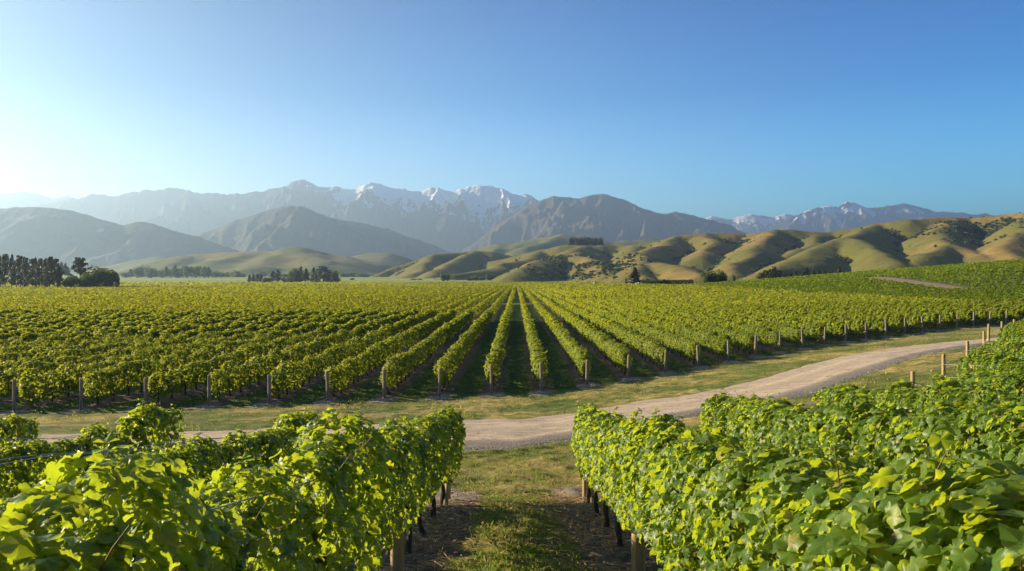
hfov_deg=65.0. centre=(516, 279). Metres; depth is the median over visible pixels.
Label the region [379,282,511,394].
vine row
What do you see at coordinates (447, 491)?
end post
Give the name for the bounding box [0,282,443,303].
vine row
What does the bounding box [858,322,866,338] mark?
end post
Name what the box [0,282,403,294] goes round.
vine row
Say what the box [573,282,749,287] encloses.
vine row
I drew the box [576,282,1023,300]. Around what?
vine row
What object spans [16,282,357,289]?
vine row
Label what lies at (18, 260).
pine tree
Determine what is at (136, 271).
broadleaf tree
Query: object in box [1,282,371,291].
vine row
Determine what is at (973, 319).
end post
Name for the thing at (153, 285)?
vine row
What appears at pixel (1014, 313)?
vine row
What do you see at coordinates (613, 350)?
vine row
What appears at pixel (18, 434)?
end post
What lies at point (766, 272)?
pine tree
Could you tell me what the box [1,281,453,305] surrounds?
vine row
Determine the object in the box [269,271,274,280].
conifer
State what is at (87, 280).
broadleaf tree
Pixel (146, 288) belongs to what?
vine row
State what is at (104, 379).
vine row
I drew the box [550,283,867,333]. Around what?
vine row
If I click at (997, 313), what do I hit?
vine row
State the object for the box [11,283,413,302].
vine row
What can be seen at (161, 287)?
vine row
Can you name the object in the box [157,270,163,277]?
broadleaf tree
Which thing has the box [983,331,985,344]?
end post
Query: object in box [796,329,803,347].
end post
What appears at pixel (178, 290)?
vine row
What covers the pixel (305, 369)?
vine row
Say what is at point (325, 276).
pine tree
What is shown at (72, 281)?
broadleaf tree
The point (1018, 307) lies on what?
vine row
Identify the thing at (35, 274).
pine tree
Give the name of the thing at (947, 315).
vine row
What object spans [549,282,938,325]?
vine row
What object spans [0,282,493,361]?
vine row
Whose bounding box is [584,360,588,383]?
end post
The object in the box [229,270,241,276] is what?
willow tree
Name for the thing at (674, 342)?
vine row
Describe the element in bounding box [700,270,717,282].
broadleaf tree
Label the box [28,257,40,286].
conifer
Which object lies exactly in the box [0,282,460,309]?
vine row
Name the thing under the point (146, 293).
vine row
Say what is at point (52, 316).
vine row
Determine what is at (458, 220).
mountain range
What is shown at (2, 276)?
conifer
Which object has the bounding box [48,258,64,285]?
pine tree
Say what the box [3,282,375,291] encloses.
vine row
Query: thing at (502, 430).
road
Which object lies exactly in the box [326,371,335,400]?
end post
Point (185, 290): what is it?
vine row
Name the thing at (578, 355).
vine row
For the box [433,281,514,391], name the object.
vine row
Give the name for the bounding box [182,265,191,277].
broadleaf tree
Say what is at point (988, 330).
end post
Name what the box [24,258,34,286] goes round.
pine tree
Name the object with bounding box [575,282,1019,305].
vine row
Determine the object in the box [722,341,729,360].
end post
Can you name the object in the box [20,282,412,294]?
vine row
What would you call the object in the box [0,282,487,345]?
vine row
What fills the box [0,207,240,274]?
mountain range
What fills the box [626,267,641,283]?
conifer
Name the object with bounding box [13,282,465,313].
vine row
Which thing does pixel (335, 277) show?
broadleaf tree
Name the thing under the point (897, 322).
vine row
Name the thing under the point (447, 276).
broadleaf tree
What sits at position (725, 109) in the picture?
sky
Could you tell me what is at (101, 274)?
broadleaf tree
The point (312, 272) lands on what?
conifer
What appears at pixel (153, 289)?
vine row
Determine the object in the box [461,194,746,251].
mountain range
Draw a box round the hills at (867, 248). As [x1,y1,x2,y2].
[371,213,1023,282]
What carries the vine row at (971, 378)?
on the ground at (404, 403)
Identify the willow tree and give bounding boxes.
[137,265,150,276]
[211,271,221,276]
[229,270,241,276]
[255,272,266,276]
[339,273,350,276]
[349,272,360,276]
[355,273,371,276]
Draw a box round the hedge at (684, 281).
[644,279,693,283]
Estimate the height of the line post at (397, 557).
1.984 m
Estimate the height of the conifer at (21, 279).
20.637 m
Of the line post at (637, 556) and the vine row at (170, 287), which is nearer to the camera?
the line post at (637, 556)
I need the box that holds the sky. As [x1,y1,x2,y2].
[0,0,1023,219]
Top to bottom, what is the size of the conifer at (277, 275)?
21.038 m
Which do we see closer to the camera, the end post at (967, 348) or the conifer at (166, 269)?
the end post at (967, 348)
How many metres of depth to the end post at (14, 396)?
36.68 m
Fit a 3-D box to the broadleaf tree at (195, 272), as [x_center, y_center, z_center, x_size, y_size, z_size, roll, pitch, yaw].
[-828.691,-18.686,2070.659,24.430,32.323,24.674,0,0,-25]
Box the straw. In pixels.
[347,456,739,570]
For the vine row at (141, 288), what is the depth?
376.13 m
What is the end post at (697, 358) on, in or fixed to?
on the ground at (404, 403)
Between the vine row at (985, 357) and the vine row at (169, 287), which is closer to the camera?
the vine row at (985, 357)
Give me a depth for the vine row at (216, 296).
189.60 m
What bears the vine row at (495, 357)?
on the ground at (404, 403)
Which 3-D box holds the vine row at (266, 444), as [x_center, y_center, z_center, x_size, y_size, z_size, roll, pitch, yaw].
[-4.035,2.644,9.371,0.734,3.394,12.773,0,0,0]
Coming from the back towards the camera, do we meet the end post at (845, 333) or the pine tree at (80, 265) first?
the pine tree at (80, 265)
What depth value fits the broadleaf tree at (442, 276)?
1396.86 m
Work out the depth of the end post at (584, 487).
15.71 m
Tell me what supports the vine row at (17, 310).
on the ground at (404, 403)
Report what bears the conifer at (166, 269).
on the ground at (404, 403)
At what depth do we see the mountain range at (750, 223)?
19292.93 m
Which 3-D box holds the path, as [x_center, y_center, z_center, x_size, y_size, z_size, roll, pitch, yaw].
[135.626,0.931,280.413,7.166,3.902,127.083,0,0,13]
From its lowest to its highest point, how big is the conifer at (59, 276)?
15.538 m
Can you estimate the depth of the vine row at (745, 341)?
79.17 m
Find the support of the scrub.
on the hills at (867, 248)
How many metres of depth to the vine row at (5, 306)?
176.05 m
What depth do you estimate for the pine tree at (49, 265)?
470.49 m
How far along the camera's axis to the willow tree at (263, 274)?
2375.71 m
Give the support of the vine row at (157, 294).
on the ground at (404, 403)
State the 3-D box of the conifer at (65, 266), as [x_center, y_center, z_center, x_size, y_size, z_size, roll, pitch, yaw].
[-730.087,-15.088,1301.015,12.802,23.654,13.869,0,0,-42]
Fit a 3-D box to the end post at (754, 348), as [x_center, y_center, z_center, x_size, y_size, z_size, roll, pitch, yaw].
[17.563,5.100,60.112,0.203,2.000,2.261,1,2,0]
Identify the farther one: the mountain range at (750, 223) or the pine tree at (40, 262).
the mountain range at (750, 223)
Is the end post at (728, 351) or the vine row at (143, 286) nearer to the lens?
the end post at (728, 351)
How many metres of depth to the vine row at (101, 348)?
64.74 m
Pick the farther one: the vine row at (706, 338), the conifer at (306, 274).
the conifer at (306, 274)
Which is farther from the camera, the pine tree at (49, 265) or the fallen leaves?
the pine tree at (49, 265)
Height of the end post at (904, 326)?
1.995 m
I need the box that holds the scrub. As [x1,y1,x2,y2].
[384,212,1023,280]
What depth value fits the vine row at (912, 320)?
100.34 m
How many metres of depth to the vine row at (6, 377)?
54.19 m
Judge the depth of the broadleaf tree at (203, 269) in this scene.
2082.74 m
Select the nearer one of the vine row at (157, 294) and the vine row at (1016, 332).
the vine row at (1016, 332)
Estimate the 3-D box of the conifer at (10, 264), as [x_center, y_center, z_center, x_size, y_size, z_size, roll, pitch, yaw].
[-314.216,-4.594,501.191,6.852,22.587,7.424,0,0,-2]
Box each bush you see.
[261,277,271,281]
[485,273,495,279]
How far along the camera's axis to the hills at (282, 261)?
3069.14 m
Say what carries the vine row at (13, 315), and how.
on the ground at (404, 403)
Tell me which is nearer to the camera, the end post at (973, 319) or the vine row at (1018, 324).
the vine row at (1018, 324)
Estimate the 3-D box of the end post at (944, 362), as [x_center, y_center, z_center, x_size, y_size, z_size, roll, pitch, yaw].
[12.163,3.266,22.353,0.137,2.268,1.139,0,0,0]
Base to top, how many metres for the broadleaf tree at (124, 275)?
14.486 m
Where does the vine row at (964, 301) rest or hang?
on the ground at (404, 403)
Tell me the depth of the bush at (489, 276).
1533.65 m
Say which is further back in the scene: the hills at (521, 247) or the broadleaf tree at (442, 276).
the hills at (521, 247)
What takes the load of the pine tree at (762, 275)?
on the ground at (404, 403)
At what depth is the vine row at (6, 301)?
240.62 m
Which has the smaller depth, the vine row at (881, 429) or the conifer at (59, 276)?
the vine row at (881, 429)
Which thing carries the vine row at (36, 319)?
on the ground at (404, 403)
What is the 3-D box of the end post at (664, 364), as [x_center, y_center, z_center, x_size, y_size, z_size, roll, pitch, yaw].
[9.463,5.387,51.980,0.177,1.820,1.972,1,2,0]
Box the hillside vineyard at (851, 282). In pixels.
[681,258,1023,301]
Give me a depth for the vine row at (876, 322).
91.96 m
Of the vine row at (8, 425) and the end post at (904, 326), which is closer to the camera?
the vine row at (8, 425)
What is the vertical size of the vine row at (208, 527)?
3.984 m
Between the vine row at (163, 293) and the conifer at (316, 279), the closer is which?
the vine row at (163, 293)
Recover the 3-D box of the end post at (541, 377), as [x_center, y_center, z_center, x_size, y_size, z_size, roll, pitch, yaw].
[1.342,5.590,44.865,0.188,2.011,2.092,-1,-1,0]
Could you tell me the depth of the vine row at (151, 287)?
355.89 m
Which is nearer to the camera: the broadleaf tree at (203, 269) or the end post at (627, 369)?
the end post at (627, 369)
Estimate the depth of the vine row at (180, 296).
191.75 m
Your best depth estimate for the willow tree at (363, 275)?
2345.38 m
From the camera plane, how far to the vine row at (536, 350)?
57.61 m
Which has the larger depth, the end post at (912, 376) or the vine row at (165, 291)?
the vine row at (165, 291)
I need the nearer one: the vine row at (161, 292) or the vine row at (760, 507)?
the vine row at (760, 507)
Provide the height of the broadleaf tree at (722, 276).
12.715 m
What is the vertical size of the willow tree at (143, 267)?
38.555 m
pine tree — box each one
[0,254,9,285]
[0,255,8,286]
[9,261,19,286]
[12,255,25,286]
[20,258,31,286]
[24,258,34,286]
[34,260,43,286]
[36,258,43,286]
[42,257,57,286]
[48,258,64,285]
[67,257,93,279]
[311,266,333,281]
[756,273,765,278]
[762,270,772,277]
[768,266,780,277]
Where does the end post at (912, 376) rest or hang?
on the ground at (404, 403)
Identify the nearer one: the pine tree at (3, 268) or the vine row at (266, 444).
the vine row at (266, 444)
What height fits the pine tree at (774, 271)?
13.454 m
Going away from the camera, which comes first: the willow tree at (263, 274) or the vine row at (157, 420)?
the vine row at (157, 420)
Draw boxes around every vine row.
[0,281,441,302]
[0,281,446,303]
[0,281,474,317]
[0,281,484,329]
[0,282,351,289]
[0,282,376,291]
[0,282,388,293]
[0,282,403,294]
[0,282,407,294]
[0,282,415,295]
[0,282,419,296]
[0,282,425,297]
[0,282,427,298]
[0,282,433,299]
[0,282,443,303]
[0,282,446,304]
[0,282,452,308]
[0,282,454,306]
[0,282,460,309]
[0,282,461,310]
[0,282,471,319]
[0,282,475,322]
[0,282,478,325]
[0,282,485,335]
[0,282,486,339]
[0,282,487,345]
[0,282,490,352]
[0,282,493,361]
[0,282,496,381]
[0,282,498,395]
[0,283,450,313]
[0,283,488,372]
[0,398,185,507]
[0,401,465,570]
[0,404,322,570]
[0,411,41,486]
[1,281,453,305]
[1,282,321,288]
[1,282,361,290]
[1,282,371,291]
[1,282,382,293]
[1,282,400,294]
[1,282,416,296]
[1,282,426,298]
[1,282,434,301]
[1,282,456,309]
[1,282,479,327]
[1,283,378,294]
[2,281,472,314]
[2,282,350,290]
[2,282,428,299]
[3,282,348,289]
[3,282,355,290]
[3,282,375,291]
[3,282,391,293]
[3,282,421,296]
[4,282,372,290]
[4,282,418,296]
[6,282,359,290]
[7,282,413,296]
[7,282,451,305]
[9,283,320,290]
[10,282,356,289]
[10,282,387,291]
[10,282,394,293]
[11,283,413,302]
[12,282,409,294]
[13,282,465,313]
[14,282,377,291]
[14,282,463,310]
[15,282,473,320]
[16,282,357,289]
[18,282,381,293]
[18,282,499,407]
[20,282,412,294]
[20,283,418,303]
[27,282,345,288]
[28,282,397,293]
[35,283,368,293]
[36,281,447,301]
[45,282,396,293]
[46,282,374,289]
[82,282,503,403]
[148,282,504,402]
[210,282,506,399]
[270,282,508,398]
[324,282,510,396]
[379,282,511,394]
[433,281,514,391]
[483,282,516,389]
[517,282,548,383]
[518,282,591,380]
[520,282,632,373]
[523,282,667,368]
[524,281,701,363]
[527,282,732,358]
[531,281,803,341]
[531,282,757,354]
[534,281,823,337]
[535,281,847,336]
[537,283,781,346]
[539,281,884,331]
[543,282,906,329]
[547,282,920,327]
[548,282,956,323]
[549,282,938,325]
[550,282,975,321]
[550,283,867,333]
[552,281,1005,320]
[552,282,988,321]
[556,281,1015,307]
[556,282,1023,317]
[562,282,1023,305]
[563,282,1023,303]
[565,282,1022,319]
[567,282,1022,302]
[570,282,798,293]
[571,401,1023,570]
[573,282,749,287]
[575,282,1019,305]
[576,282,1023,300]
[699,386,1023,517]
[811,370,1023,474]
[915,366,1023,397]
[942,346,1023,389]
[967,337,1023,370]
[997,325,1023,355]
[999,321,1023,340]
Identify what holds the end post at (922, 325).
on the ground at (404, 403)
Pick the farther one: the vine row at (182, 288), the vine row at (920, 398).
the vine row at (182, 288)
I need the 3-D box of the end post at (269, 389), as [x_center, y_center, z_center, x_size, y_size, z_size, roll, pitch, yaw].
[-12.163,5.646,40.532,0.200,1.799,2.222,-1,-2,0]
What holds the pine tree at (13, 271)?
on the ground at (404, 403)
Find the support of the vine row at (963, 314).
on the ground at (404, 403)
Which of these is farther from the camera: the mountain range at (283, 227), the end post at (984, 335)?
the mountain range at (283, 227)
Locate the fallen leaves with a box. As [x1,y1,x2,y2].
[387,483,629,570]
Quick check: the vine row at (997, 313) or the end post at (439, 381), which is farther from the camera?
the vine row at (997, 313)
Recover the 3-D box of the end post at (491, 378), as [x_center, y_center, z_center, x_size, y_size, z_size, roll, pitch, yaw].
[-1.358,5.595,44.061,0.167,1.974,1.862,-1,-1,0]
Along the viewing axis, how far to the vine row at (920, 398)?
13.04 m
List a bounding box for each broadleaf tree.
[62,275,81,286]
[78,272,98,286]
[89,266,112,286]
[106,270,119,286]
[120,272,131,277]
[133,267,140,277]
[144,268,155,277]
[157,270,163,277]
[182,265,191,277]
[191,266,199,277]
[200,266,206,277]
[286,267,302,281]
[331,269,340,281]
[440,273,445,280]
[445,273,450,280]
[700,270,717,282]
[715,269,727,281]
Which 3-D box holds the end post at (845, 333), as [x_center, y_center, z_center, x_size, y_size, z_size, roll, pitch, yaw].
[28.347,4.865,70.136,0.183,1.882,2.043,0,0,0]
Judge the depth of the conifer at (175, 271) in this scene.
2073.83 m
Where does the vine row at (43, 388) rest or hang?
on the ground at (404, 403)
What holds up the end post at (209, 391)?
on the ground at (404, 403)
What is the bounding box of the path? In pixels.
[869,277,967,288]
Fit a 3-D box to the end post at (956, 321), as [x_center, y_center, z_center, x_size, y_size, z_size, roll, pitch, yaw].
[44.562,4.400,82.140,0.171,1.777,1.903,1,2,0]
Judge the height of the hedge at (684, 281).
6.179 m
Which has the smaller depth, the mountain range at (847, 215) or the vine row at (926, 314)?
the vine row at (926, 314)
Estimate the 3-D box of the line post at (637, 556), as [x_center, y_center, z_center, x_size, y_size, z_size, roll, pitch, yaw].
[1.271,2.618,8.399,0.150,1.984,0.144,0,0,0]
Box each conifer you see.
[0,266,7,284]
[6,254,16,286]
[17,256,28,285]
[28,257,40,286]
[41,258,49,286]
[55,265,62,285]
[62,263,67,275]
[127,269,134,277]
[162,266,169,277]
[170,265,179,277]
[204,267,212,277]
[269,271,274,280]
[272,269,281,281]
[301,268,309,281]
[310,267,314,281]
[313,269,320,281]
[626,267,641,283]
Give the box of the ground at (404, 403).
[0,261,1023,570]
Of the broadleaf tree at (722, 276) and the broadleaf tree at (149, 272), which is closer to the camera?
the broadleaf tree at (722, 276)
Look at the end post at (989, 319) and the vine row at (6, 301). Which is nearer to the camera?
the end post at (989, 319)
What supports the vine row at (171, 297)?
on the ground at (404, 403)
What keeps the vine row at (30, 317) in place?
on the ground at (404, 403)
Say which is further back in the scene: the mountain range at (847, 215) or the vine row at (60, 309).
the mountain range at (847, 215)
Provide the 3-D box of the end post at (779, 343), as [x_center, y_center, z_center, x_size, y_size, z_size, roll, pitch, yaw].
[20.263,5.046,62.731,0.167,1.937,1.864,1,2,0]
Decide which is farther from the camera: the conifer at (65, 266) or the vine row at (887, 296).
the conifer at (65, 266)
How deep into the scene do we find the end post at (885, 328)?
73.36 m
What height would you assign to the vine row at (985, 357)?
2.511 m
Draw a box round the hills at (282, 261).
[70,247,413,276]
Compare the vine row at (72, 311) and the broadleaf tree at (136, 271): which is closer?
the vine row at (72, 311)
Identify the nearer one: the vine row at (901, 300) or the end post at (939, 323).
the end post at (939, 323)
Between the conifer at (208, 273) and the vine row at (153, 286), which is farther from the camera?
the conifer at (208, 273)
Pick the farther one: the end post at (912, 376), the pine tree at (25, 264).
the pine tree at (25, 264)
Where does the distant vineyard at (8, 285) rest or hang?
on the ground at (404, 403)
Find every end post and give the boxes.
[7,426,23,485]
[12,379,35,411]
[79,379,96,409]
[144,378,161,406]
[207,375,222,405]
[267,375,280,403]
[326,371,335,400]
[383,369,390,398]
[438,368,443,395]
[443,477,450,505]
[490,364,492,392]
[540,363,542,391]
[582,473,593,504]
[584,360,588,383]
[623,355,630,377]
[660,350,666,371]
[692,345,699,366]
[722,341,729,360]
[746,335,756,355]
[772,332,780,351]
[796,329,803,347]
[815,327,825,343]
[838,325,846,340]
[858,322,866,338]
[877,320,886,335]
[898,317,905,333]
[911,371,917,407]
[913,317,923,330]
[930,315,940,329]
[942,354,945,380]
[948,314,957,327]
[963,312,974,325]
[966,341,972,372]
[978,312,991,324]
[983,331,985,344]
[987,324,989,340]
[996,311,1007,324]
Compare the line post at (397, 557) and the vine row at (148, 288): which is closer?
the line post at (397, 557)
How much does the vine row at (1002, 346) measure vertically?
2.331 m
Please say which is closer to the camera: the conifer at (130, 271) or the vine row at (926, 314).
the vine row at (926, 314)
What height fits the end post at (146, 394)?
1.836 m
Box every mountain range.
[0,191,76,208]
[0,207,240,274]
[25,179,538,252]
[197,205,449,260]
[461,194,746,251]
[705,214,792,233]
[770,202,993,231]
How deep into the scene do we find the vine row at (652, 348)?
72.50 m
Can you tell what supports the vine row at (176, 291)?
on the ground at (404, 403)
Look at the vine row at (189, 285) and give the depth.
567.16 m
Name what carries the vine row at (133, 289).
on the ground at (404, 403)
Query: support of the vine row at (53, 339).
on the ground at (404, 403)
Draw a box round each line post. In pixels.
[390,438,403,570]
[631,453,644,570]
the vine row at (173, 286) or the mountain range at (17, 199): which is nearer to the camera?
the vine row at (173, 286)
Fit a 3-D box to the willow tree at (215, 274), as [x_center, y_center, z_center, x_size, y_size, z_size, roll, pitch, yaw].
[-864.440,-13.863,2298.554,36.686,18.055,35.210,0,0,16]
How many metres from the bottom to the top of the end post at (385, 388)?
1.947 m
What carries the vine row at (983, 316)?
on the ground at (404, 403)
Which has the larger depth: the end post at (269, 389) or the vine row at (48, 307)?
the vine row at (48, 307)
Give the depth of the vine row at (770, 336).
80.07 m
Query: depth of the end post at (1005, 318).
86.34 m
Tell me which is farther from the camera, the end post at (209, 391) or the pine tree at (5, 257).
the pine tree at (5, 257)
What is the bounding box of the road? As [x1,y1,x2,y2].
[0,337,1007,456]
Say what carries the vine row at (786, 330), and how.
on the ground at (404, 403)
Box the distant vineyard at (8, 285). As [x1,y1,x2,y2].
[0,281,337,287]
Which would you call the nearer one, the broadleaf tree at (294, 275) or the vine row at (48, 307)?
the vine row at (48, 307)
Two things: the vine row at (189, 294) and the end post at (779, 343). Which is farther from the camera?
the vine row at (189, 294)
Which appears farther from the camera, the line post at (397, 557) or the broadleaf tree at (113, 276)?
the broadleaf tree at (113, 276)
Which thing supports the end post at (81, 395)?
on the ground at (404, 403)
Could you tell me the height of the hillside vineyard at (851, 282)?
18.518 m
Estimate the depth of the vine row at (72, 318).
104.03 m
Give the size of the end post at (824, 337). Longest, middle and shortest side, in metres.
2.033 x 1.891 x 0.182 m
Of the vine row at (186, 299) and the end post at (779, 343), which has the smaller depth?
the end post at (779, 343)
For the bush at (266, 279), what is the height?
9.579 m
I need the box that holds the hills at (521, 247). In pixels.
[465,234,663,255]

